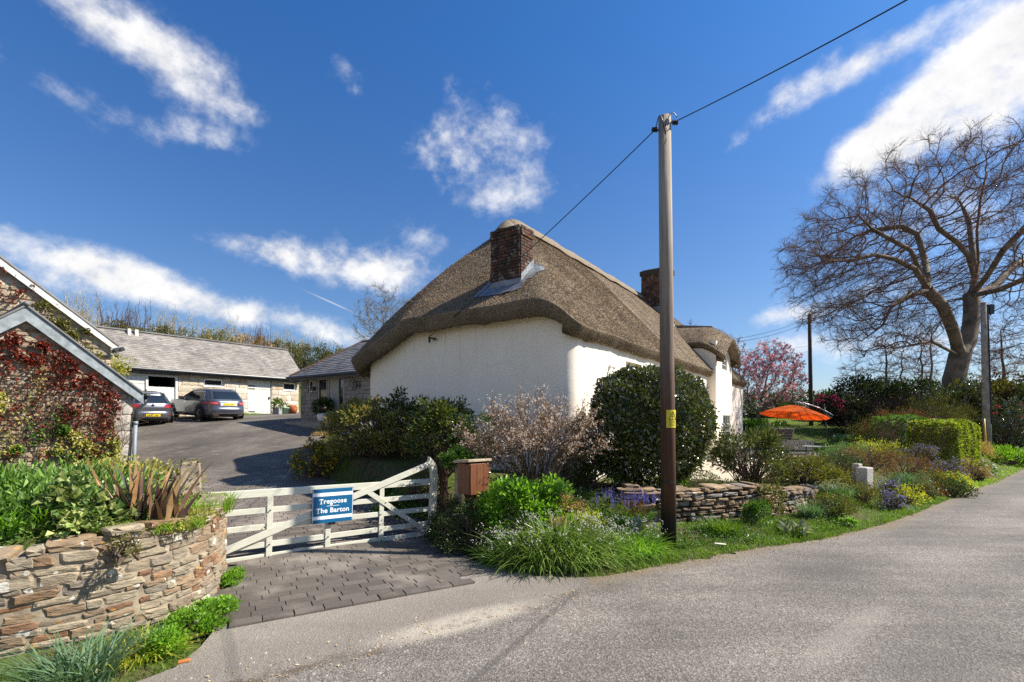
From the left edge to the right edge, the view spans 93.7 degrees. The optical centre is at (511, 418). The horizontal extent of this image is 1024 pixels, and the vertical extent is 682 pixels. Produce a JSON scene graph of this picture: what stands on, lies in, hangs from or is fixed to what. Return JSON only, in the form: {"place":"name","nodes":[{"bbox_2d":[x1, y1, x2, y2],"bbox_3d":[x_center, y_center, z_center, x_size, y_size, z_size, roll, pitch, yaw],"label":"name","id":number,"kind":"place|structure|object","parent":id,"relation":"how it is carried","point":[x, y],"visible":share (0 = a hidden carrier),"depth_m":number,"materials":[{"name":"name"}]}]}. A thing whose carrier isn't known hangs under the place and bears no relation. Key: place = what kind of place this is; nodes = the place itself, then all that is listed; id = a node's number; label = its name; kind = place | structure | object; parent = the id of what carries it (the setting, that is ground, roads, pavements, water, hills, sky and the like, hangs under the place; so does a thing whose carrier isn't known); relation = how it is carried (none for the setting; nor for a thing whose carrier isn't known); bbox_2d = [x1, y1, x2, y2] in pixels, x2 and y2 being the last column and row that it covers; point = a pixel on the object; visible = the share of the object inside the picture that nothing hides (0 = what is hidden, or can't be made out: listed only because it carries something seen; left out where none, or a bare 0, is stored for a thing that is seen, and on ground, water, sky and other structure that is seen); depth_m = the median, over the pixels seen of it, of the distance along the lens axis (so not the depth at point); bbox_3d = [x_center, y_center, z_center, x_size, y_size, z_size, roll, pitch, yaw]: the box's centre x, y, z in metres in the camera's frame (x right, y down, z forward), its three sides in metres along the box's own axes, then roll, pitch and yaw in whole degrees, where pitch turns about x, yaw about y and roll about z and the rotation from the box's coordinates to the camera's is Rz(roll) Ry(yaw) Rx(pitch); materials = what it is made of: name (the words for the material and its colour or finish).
{"place":"outdoors","nodes":[
{"label":"outdoors","id":0,"kind":"place"},
{"bbox_2d":[132,413,481,628],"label":"driveway","id":1,"kind":"structure","parent":0,"point":[249,452],"depth_m":8.19,"materials":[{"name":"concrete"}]},
{"bbox_2d":[132,389,173,422],"bbox_3d":[-17.105,-0.552,21.791,4.296,1.638,2.140,5,3,35],"label":"hatchback car","id":2,"kind":"object","parent":1,"relation":"on","point":[153,405],"visible":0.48,"depth_m":20.77,"materials":[{"name":"grey metal"}]},
{"bbox_2d":[127,594,243,659],"bbox_3d":[-3.124,1.956,4.730,0.606,0.286,1.300,0,0,0],"label":"clover mat","id":3,"kind":"object","parent":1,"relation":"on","point":[207,606],"visible":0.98,"depth_m":4.63,"materials":[{"name":"green plant"}]},
{"bbox_2d":[170,388,243,420],"bbox_3d":[-15.129,-0.696,23.698,4.940,1.554,2.180,3,2,35],"label":"estate car","id":4,"kind":"object","parent":1,"relation":"on","point":[199,404],"visible":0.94,"depth_m":22.38,"materials":[{"name":"metal"}]},
{"bbox_2d":[220,565,247,588],"bbox_3d":[-3.504,1.979,6.022,0.306,0.227,0.451,0,0,0],"label":"clover mat","id":5,"kind":"object","parent":1,"relation":"on","point":[231,575],"visible":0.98,"depth_m":5.95,"materials":[{"name":"green plant"}]},
{"bbox_2d":[209,457,437,562],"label":"farm gate","id":6,"kind":"structure","parent":1,"relation":"on","point":[270,527],"depth_m":7.82,"materials":[{"name":"paint"}]},
{"bbox_2d":[311,487,352,524],"bbox_3d":[-2.898,1.422,7.751,0.655,0.585,0.053,2,-1,-40],"label":"house sign","id":7,"kind":"object","parent":6,"relation":"attached to","point":[331,506],"visible":1,"depth_m":7.72,"materials":[{"name":"metal"}]},
{"bbox_2d":[0,382,1022,681],"bbox_3d":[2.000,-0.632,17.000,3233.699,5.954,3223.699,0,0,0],"label":"ground","id":8,"kind":"structure","parent":0,"point":[354,466],"depth_m":10.25,"materials":[{"name":"plant"}]},
{"bbox_2d":[0,500,68,540],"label":"lime day lily","id":9,"kind":"object","parent":8,"relation":"on","point":[12,515],"visible":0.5,"depth_m":4.55,"materials":[{"name":"green plant"}]},
{"bbox_2d":[0,487,109,538],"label":"periwinkle","id":10,"kind":"object","parent":8,"relation":"on","point":[19,501],"visible":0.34,"depth_m":4.70,"materials":[{"name":"green plant"}]},
{"bbox_2d":[0,255,124,365],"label":"gabled house","id":11,"kind":"structure","parent":8,"relation":"on","point":[101,342],"depth_m":15.60,"materials":[{"name":"paint"}]},
{"bbox_2d":[0,266,102,355],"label":"gable creeper","id":12,"kind":"object","parent":11,"relation":"attached to","point":[60,322],"visible":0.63,"depth_m":15.73,"materials":[{"name":"green plant"}]},
{"bbox_2d":[0,301,149,469],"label":"stone outbuilding","id":13,"kind":"structure","parent":8,"relation":"on","point":[24,317],"depth_m":11.60,"materials":[{"name":"stone"}]},
{"bbox_2d":[0,368,137,465],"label":"yellow ivy","id":14,"kind":"object","parent":13,"relation":"attached to","point":[64,430],"visible":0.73,"depth_m":11.63,"materials":[{"name":"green plant"}]},
{"bbox_2d":[0,328,187,468],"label":"red creeper","id":15,"kind":"object","parent":13,"relation":"attached to","point":[43,345],"visible":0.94,"depth_m":11.58,"materials":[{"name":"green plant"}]},
{"bbox_2d":[0,608,173,681],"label":"daffodil leaves","id":16,"kind":"object","parent":8,"relation":"on","point":[57,672],"visible":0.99,"depth_m":3.79,"materials":[{"name":"green plant"}]},
{"bbox_2d":[0,456,178,503],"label":"hellebore","id":17,"kind":"object","parent":8,"relation":"on","point":[10,482],"visible":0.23,"depth_m":5.63,"materials":[{"name":"green plant"}]},
{"bbox_2d":[0,498,183,543],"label":"undergrowth","id":18,"kind":"object","parent":8,"relation":"on","point":[17,536],"visible":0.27,"depth_m":4.59,"materials":[{"name":"green plant"}]},
{"bbox_2d":[1,618,208,681],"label":"verge grass","id":19,"kind":"structure","parent":8,"relation":"on","point":[131,669],"depth_m":4.15,"materials":[{"name":"plant"}]},
{"bbox_2d":[0,492,227,658],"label":"roadside wall","id":20,"kind":"structure","parent":8,"relation":"on","point":[69,587],"depth_m":4.59,"materials":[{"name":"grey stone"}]},
{"bbox_2d":[10,464,148,541],"bbox_3d":[-4.447,1.070,4.975,1.126,1.196,1.184,0,0,32],"label":"glossy ivy clump","id":21,"kind":"object","parent":20,"relation":"on","point":[75,486],"visible":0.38,"depth_m":4.79,"materials":[{"name":"green plant"}]},
{"bbox_2d":[109,530,146,565],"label":"wall weed","id":22,"kind":"object","parent":20,"relation":"attached to","point":[120,556],"depth_m":4.59,"materials":[{"name":"green plant"}]},
{"bbox_2d":[81,509,221,535],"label":"wall top grass","id":23,"kind":"structure","parent":20,"relation":"on","point":[199,523],"depth_m":5.03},
{"bbox_2d":[178,486,245,514],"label":"plant","id":24,"kind":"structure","parent":20,"relation":"on","point":[228,502],"depth_m":5.88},
{"bbox_2d":[99,316,156,332],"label":"bank hedge","id":25,"kind":"object","parent":8,"relation":"on","point":[122,325],"visible":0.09,"depth_m":29.04,"materials":[{"name":"green plant"}]},
{"bbox_2d":[91,290,152,330],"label":"willow whips","id":26,"kind":"object","parent":25,"relation":"on","point":[122,316],"visible":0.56,"depth_m":29.18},
{"bbox_2d":[57,454,205,501],"bbox_3d":[-5.662,0.883,6.880,2.151,0.768,1.544,0,0,0],"label":"variegated euonymus","id":27,"kind":"object","parent":8,"relation":"on","point":[149,465],"visible":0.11,"depth_m":6.97,"materials":[{"name":"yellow plant"}]},
{"bbox_2d":[68,457,210,521],"bbox_3d":[-4.031,0.818,5.180,1.504,0.884,0.572,0,0,0],"label":"purple flax","id":28,"kind":"object","parent":8,"relation":"on","point":[166,500],"visible":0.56,"depth_m":5.11,"materials":[{"name":"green plant"}]},
{"bbox_2d":[73,620,205,681],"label":"pale strap leaves","id":29,"kind":"object","parent":8,"relation":"on","point":[143,659],"visible":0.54,"depth_m":4.16,"materials":[{"name":"green plant"}]},
{"bbox_2d":[177,458,204,500],"bbox_3d":[-4.661,1.441,7.014,0.380,1.718,0.341,0,0,-30],"label":"timber gate post","id":30,"kind":"object","parent":8,"relation":"on","point":[192,464],"visible":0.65,"depth_m":6.96,"materials":[{"name":"brown wood"}]},
{"bbox_2d":[94,325,300,415],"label":"stone barn","id":31,"kind":"structure","parent":8,"relation":"on","point":[176,366],"depth_m":27.30,"materials":[{"name":"stone"}]},
{"bbox_2d":[248,380,269,413],"bbox_3d":[-15.408,-1.180,29.290,0.100,2.260,1.370,0,0,35],"label":"door","id":32,"kind":"structure","parent":31,"relation":"in","point":[258,391],"depth_m":29.29,"materials":[{"name":"wood"}]},
{"bbox_2d":[271,337,310,369],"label":"bank hedge","id":33,"kind":"object","parent":8,"relation":"on","point":[295,354],"visible":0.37,"depth_m":37.72,"materials":[{"name":"green plant"}]},
{"bbox_2d":[291,341,332,368],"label":"bank hedge","id":34,"kind":"object","parent":8,"relation":"on","point":[317,356],"visible":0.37,"depth_m":39.02,"materials":[{"name":"green plant"}]},
{"bbox_2d":[287,436,339,478],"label":"yellow flowered shrub","id":35,"kind":"object","parent":8,"relation":"on","point":[315,457],"visible":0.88,"depth_m":12.38,"materials":[{"name":"green plant"}]},
{"bbox_2d":[285,340,370,435],"bbox_3d":[-6.388,-1.270,21.848,6.400,4.741,5.050,0,0,35],"label":"slate annex","id":36,"kind":"object","parent":8,"relation":"on","point":[337,378],"visible":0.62,"depth_m":20.87,"materials":[{"name":"stone"}]},
{"bbox_2d":[314,393,427,458],"bbox_3d":[-3.507,0.215,12.282,3.002,1.714,2.136,0,0,0],"label":"bronze pieris","id":37,"kind":"object","parent":8,"relation":"on","point":[353,411],"visible":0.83,"depth_m":11.88,"materials":[{"name":"green plant"}]},
{"bbox_2d":[347,281,409,340],"bbox_3d":[-10.500,-6.841,39.974,6.178,9.299,6.196,0,0,0],"label":"bare tree","id":38,"kind":"object","parent":8,"relation":"on","point":[387,310],"visible":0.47,"depth_m":39.36,"materials":[{"name":"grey plant"}]},
{"bbox_2d":[368,491,428,519],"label":"bed ground cover","id":39,"kind":"object","parent":8,"relation":"on","point":[408,505],"visible":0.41,"depth_m":9.77,"materials":[{"name":"green plant"}]},
{"bbox_2d":[375,385,434,455],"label":"dark rhododendron","id":40,"kind":"object","parent":8,"relation":"on","point":[401,401],"visible":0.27,"depth_m":12.40,"materials":[{"name":"green plant"}]},
{"bbox_2d":[400,466,438,512],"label":"variegated shrub","id":41,"kind":"object","parent":8,"relation":"on","point":[411,490],"visible":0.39,"depth_m":9.94,"materials":[{"name":"green plant"}]},
{"bbox_2d":[401,395,481,477],"bbox_3d":[-1.500,0.438,10.712,1.942,1.955,1.707,0,0,0],"label":"photinia","id":42,"kind":"object","parent":8,"relation":"on","point":[439,411],"visible":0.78,"depth_m":10.39,"materials":[{"name":"green plant"}]},
{"bbox_2d":[423,493,465,545],"bbox_3d":[-1.139,1.860,8.556,0.895,1.077,0.894,0,0,0],"label":"cotoneaster","id":43,"kind":"object","parent":8,"relation":"on","point":[449,505],"visible":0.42,"depth_m":8.47,"materials":[{"name":"green plant"}]},
{"bbox_2d":[455,463,462,521],"bbox_3d":[-0.977,1.485,8.751,0.154,1.432,0.150,0,0,-20],"label":"letterbox post","id":44,"kind":"object","parent":8,"relation":"on","point":[458,495],"visible":0.23,"depth_m":8.70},
{"bbox_2d":[437,444,480,470],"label":"post ivy","id":45,"kind":"object","parent":44,"relation":"attached to","point":[449,457],"visible":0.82,"depth_m":8.65,"materials":[{"name":"green plant"}]},
{"bbox_2d":[444,412,499,506],"bbox_3d":[-0.761,0.877,9.903,1.252,2.053,1.078,0,0,0],"label":"evergreen shrub","id":46,"kind":"object","parent":8,"relation":"on","point":[452,441],"visible":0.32,"depth_m":9.81,"materials":[{"name":"green plant"}]},
{"bbox_2d":[453,458,491,532],"bbox_3d":[-0.682,1.407,8.249,0.480,1.446,0.483,0,0,-38],"label":"wooden letterbox","id":47,"kind":"object","parent":8,"relation":"on","point":[472,477],"visible":0.93,"depth_m":8.07,"materials":[{"name":"brown wood"}]},
{"bbox_2d":[426,498,521,560],"bbox_3d":[-0.559,1.812,7.847,1.692,1.036,1.340,0,0,0],"label":"cotoneaster","id":48,"kind":"object","parent":8,"relation":"on","point":[447,544],"visible":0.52,"depth_m":7.69,"materials":[{"name":"green plant"}]},
{"bbox_2d":[453,522,559,576],"bbox_3d":[0.059,1.862,7.015,1.856,0.656,1.612,0,0,20],"label":"wild garlic","id":49,"kind":"object","parent":8,"relation":"on","point":[489,556],"visible":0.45,"depth_m":6.91,"materials":[{"name":"green plant"}]},
{"bbox_2d":[466,471,581,539],"bbox_3d":[0.233,1.527,7.812,2.039,1.304,1.472,0,0,0],"label":"hydrangea","id":50,"kind":"object","parent":8,"relation":"on","point":[519,493],"visible":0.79,"depth_m":7.55,"materials":[{"name":"green plant"}]},
{"bbox_2d":[450,376,621,496],"bbox_3d":[0.395,0.428,9.139,3.201,2.480,2.173,0,0,0],"label":"blossom shrub","id":51,"kind":"object","parent":8,"relation":"on","point":[540,436],"visible":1,"depth_m":8.96,"materials":[{"name":"pink plant"}]},
{"bbox_2d":[350,219,747,479],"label":"thatched cottage","id":52,"kind":"structure","parent":8,"relation":"on","point":[558,319],"depth_m":12.89,"materials":[{"name":"beige paint"}]},
{"bbox_2d":[465,508,652,581],"bbox_3d":[0.696,1.764,6.986,3.034,0.908,2.197,0,0,-10],"label":"wild garlic","id":53,"kind":"object","parent":8,"relation":"on","point":[565,541],"visible":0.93,"depth_m":6.71,"materials":[{"name":"green plant"}]},
{"bbox_2d":[526,496,616,538],"bbox_3d":[0.917,1.688,7.770,1.532,1.024,1.207,0,0,0],"label":"euphorbia","id":54,"kind":"object","parent":8,"relation":"on","point":[589,513],"visible":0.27,"depth_m":7.58,"materials":[{"name":"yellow plant"}]},
{"bbox_2d":[555,436,629,486],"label":"shade shrub","id":55,"kind":"object","parent":8,"relation":"on","point":[588,473],"visible":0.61,"depth_m":9.51,"materials":[{"name":"green plant"}]},
{"bbox_2d":[589,486,660,524],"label":"bluebells","id":56,"kind":"object","parent":8,"relation":"on","point":[621,515],"visible":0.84,"depth_m":8.31,"materials":[{"name":"purple plant"}]},
{"bbox_2d":[584,513,684,565],"bbox_3d":[1.757,1.837,7.427,1.934,0.666,1.714,0,0,-34],"label":"wild garlic","id":57,"kind":"object","parent":8,"relation":"on","point":[655,545],"visible":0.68,"depth_m":7.29,"materials":[{"name":"green plant"}]},
{"bbox_2d":[581,362,720,488],"bbox_3d":[2.856,0.193,10.276,2.852,2.761,2.851,0,0,0],"label":"clipped camellia","id":58,"kind":"object","parent":8,"relation":"on","point":[628,397],"visible":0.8,"depth_m":9.42,"materials":[{"name":"green plant"}]},
{"bbox_2d":[651,112,679,546],"bbox_3d":[2.485,-1.274,7.763,0.407,7.250,0.248,0,0,-14],"label":"telegraph pole","id":59,"kind":"object","parent":8,"relation":"on","point":[667,439],"visible":1,"depth_m":7.69,"materials":[{"name":"brown wood"}]},
{"bbox_2d":[678,0,906,120],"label":"overhead wire","id":60,"kind":"object","parent":59,"relation":"attached to","point":[800,57],"visible":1,"depth_m":6.00,"materials":[{"name":"black plastic"}]},
{"bbox_2d":[617,481,819,523],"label":"dry stone wall","id":61,"kind":"structure","parent":8,"relation":"on","point":[707,500],"depth_m":9.12,"materials":[{"name":"stone"}]},
{"bbox_2d":[754,482,787,515],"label":"wall ivy","id":62,"kind":"object","parent":61,"relation":"attached to","point":[772,503],"depth_m":9.48,"materials":[{"name":"green plant"}]},
{"bbox_2d":[696,512,748,535],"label":"tall grass tuft","id":63,"kind":"object","parent":8,"relation":"on","point":[736,527],"visible":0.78,"depth_m":8.27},
{"bbox_2d":[647,513,842,548],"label":"undergrowth","id":64,"kind":"object","parent":8,"relation":"on","point":[707,531],"visible":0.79,"depth_m":8.19,"materials":[{"name":"green plant"}]},
{"bbox_2d":[706,421,801,483],"bbox_3d":[5.466,0.848,11.023,1.949,1.607,1.897,0,0,40],"label":"open rhododendron","id":65,"kind":"object","parent":8,"relation":"on","point":[724,453],"visible":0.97,"depth_m":10.80,"materials":[{"name":"green plant"}]},
{"bbox_2d":[736,497,773,524],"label":"wall foot weed","id":66,"kind":"object","parent":8,"relation":"on","point":[753,508],"depth_m":8.92,"materials":[{"name":"green plant"}]},
{"bbox_2d":[692,449,821,481],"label":"terrace","id":67,"kind":"structure","parent":8,"relation":"on","point":[718,472],"depth_m":17.84,"materials":[{"name":"stone"}]},
{"bbox_2d":[579,495,951,578],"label":"roadside grass","id":68,"kind":"structure","parent":8,"relation":"on","point":[844,528],"depth_m":8.43,"materials":[{"name":"plant"}]},
{"bbox_2d":[743,389,792,418],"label":"hedge shrub","id":69,"kind":"object","parent":8,"relation":"on","point":[751,412],"visible":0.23,"depth_m":46.09,"materials":[{"name":"green plant"}]},
{"bbox_2d":[737,337,808,425],"bbox_3d":[21.554,-2.928,40.063,6.013,7.551,4.924,0,0,0],"label":"magnolia tree","id":70,"kind":"object","parent":8,"relation":"on","point":[781,368],"visible":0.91,"depth_m":39.54,"materials":[{"name":"pink plant"}]},
{"bbox_2d":[759,401,833,449],"bbox_3d":[14.950,0.631,24.965,3.790,3.035,3.202,0,0,0],"label":"cantilever parasol","id":71,"kind":"object","parent":8,"relation":"on","point":[795,412],"visible":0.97,"depth_m":24.99,"materials":[{"name":"fabric"}]},
{"bbox_2d":[765,454,853,486],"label":"rhododendron","id":72,"kind":"object","parent":8,"relation":"on","point":[809,467],"visible":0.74,"depth_m":11.14,"materials":[{"name":"green plant"}]},
{"bbox_2d":[808,313,812,425],"bbox_3d":[24.881,-3.942,40.000,0.448,9.749,0.340,0,0,0],"label":"telegraph pole","id":73,"kind":"object","parent":8,"relation":"on","point":[810,386],"visible":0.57,"depth_m":39.88,"materials":[{"name":"black wood"}]},
{"bbox_2d":[791,497,829,518],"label":"blue iris tuft","id":74,"kind":"object","parent":8,"relation":"on","point":[809,512],"visible":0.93,"depth_m":9.68,"materials":[{"name":"green plant"}]},
{"bbox_2d":[808,491,859,517],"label":"shrub","id":75,"kind":"object","parent":8,"relation":"on","point":[836,511],"depth_m":9.77,"materials":[{"name":"green plant"}]},
{"bbox_2d":[813,372,890,433],"bbox_3d":[26.750,-1.176,37.004,7.009,4.794,4.269,0,0,0],"label":"hedge shrub","id":76,"kind":"object","parent":8,"relation":"on","point":[833,410],"visible":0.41,"depth_m":36.77,"materials":[{"name":"green plant"}]},
{"bbox_2d":[838,479,884,505],"bbox_3d":[8.072,1.735,11.247,1.284,0.660,1.025,0,0,-34],"label":"sage mound","id":77,"kind":"object","parent":8,"relation":"on","point":[867,494],"visible":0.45,"depth_m":11.05,"materials":[{"name":"green plant"}]},
{"bbox_2d":[852,463,872,489],"bbox_3d":[8.934,1.517,12.282,0.350,0.690,0.430,0,0,-28],"label":"granite post","id":78,"kind":"object","parent":8,"relation":"on","point":[860,472],"visible":0.55,"depth_m":12.12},
{"bbox_2d":[836,443,904,470],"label":"russet heather","id":79,"kind":"object","parent":8,"relation":"on","point":[865,457],"visible":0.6,"depth_m":14.10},
{"bbox_2d":[859,331,912,386],"bbox_3d":[29.402,-2.982,37.891,3.682,8.398,3.836,0,0,0],"label":"slender tree","id":80,"kind":"object","parent":8,"relation":"on","point":[886,367],"visible":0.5,"depth_m":37.93,"materials":[{"name":"brown plant"}]},
{"bbox_2d":[842,377,930,432],"bbox_3d":[27.452,-0.789,34.866,6.058,4.632,4.554,0,0,0],"label":"hedge shrub","id":81,"kind":"object","parent":8,"relation":"on","point":[892,384],"visible":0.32,"depth_m":34.81,"materials":[{"name":"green plant"}]},
{"bbox_2d":[875,488,915,510],"bbox_3d":[8.691,1.911,11.011,0.767,0.627,0.708,0,0,0],"label":"blue aubrieta","id":82,"kind":"object","parent":8,"relation":"on","point":[889,500],"visible":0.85,"depth_m":10.94,"materials":[{"name":"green plant"}]},
{"bbox_2d":[769,111,1023,399],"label":"beech tree","id":83,"kind":"object","parent":8,"relation":"on","point":[963,340],"visible":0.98,"depth_m":30.14,"materials":[{"name":"brown plant"}]},
{"bbox_2d":[869,413,929,456],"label":"green hedge","id":84,"kind":"object","parent":8,"relation":"on","point":[888,431],"visible":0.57,"depth_m":19.13,"materials":[{"name":"green plant"}]},
{"bbox_2d":[870,374,940,419],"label":"hedge shrub","id":85,"kind":"object","parent":8,"relation":"on","point":[917,383],"visible":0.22,"depth_m":33.56,"materials":[{"name":"green plant"}]},
{"bbox_2d":[885,483,931,505],"bbox_3d":[9.689,1.894,11.811,1.216,0.660,0.950,0,0,0],"label":"lime mound","id":86,"kind":"object","parent":8,"relation":"on","point":[910,494],"visible":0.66,"depth_m":11.70,"materials":[{"name":"yellow plant"}]},
{"bbox_2d":[875,451,946,480],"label":"russet heather","id":87,"kind":"object","parent":8,"relation":"on","point":[901,469],"visible":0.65,"depth_m":13.90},
{"bbox_2d":[880,470,944,498],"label":"blue green perennial","id":88,"kind":"object","parent":8,"relation":"on","point":[904,479],"visible":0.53,"depth_m":12.70,"materials":[{"name":"green plant"}]},
{"bbox_2d":[896,442,951,469],"bbox_3d":[13.422,1.252,15.808,1.508,1.011,1.345,0,0,0],"label":"rosemary","id":89,"kind":"object","parent":8,"relation":"on","point":[929,451],"visible":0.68,"depth_m":15.70,"materials":[{"name":"green plant"}]},
{"bbox_2d":[887,390,976,425],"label":"broom bush","id":90,"kind":"object","parent":8,"relation":"on","point":[933,404],"visible":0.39,"depth_m":24.24,"materials":[{"name":"green plant"}]},
{"bbox_2d":[905,418,981,470],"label":"golden hedge","id":91,"kind":"object","parent":8,"relation":"on","point":[949,438],"visible":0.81,"depth_m":16.83,"materials":[{"name":"green plant"}]},
{"bbox_2d":[929,478,982,498],"bbox_3d":[11.861,1.916,12.919,1.204,0.621,0.983,0,0,0],"label":"dark mound","id":92,"kind":"object","parent":8,"relation":"on","point":[954,490],"visible":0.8,"depth_m":12.76,"materials":[{"name":"green plant"}]},
{"bbox_2d":[903,376,1009,424],"bbox_3d":[28.019,-0.540,30.500,5.761,4.195,4.383,0,0,0],"label":"hedge shrub","id":93,"kind":"object","parent":8,"relation":"on","point":[958,392],"visible":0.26,"depth_m":29.87,"materials":[{"name":"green plant"}]},
{"bbox_2d":[905,444,1023,498],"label":"roadside grass","id":94,"kind":"structure","parent":8,"relation":"on","point":[995,479],"depth_m":17.80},
{"bbox_2d":[941,373,1023,424],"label":"hedge shrub","id":95,"kind":"object","parent":8,"relation":"on","point":[997,387],"visible":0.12,"depth_m":30.26,"materials":[{"name":"green plant"}]},
{"bbox_2d":[980,302,994,442],"bbox_3d":[22.358,-1.738,22.585,0.522,7.427,0.360,0,0,0],"label":"telegraph pole","id":96,"kind":"object","parent":8,"relation":"on","point":[986,310],"visible":0.87,"depth_m":22.49,"materials":[{"name":"grey wood"}]},
{"bbox_2d":[969,370,1023,420],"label":"hedge shrub","id":97,"kind":"object","parent":8,"relation":"on","point":[1009,394],"visible":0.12,"depth_m":29.71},
{"bbox_2d":[971,318,1023,395],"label":"slender tree","id":98,"kind":"object","parent":8,"relation":"on","point":[992,358],"visible":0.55,"depth_m":37.94,"materials":[{"name":"brown plant"}]},
{"bbox_2d":[973,394,1023,448],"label":"red camellia","id":99,"kind":"object","parent":8,"relation":"on","point":[1014,406],"visible":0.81,"depth_m":24.75,"materials":[{"name":"green plant"}]},
{"bbox_2d":[980,442,1023,465],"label":"leafy roadside clump","id":100,"kind":"object","parent":8,"relation":"on","point":[1005,451],"visible":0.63,"depth_m":21.27,"materials":[{"name":"green plant"}]},
{"bbox_2d":[980,298,1023,379],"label":"slender tree","id":101,"kind":"object","parent":8,"relation":"on","point":[1004,336],"visible":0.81,"depth_m":36.58,"materials":[{"name":"brown plant"}]},
{"bbox_2d":[0,0,1023,412],"label":"sky","id":102,"kind":"structure","parent":0,"point":[268,162],"materials":[{"name":"blue"}]},
{"bbox_2d":[137,468,1023,681],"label":"road","id":103,"kind":"structure","parent":0,"point":[935,593],"depth_m":4.90,"materials":[{"name":"asphalt"}]},
{"bbox_2d":[743,418,866,452],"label":"lawn grass","id":104,"kind":"structure","parent":0,"point":[819,429],"depth_m":37.02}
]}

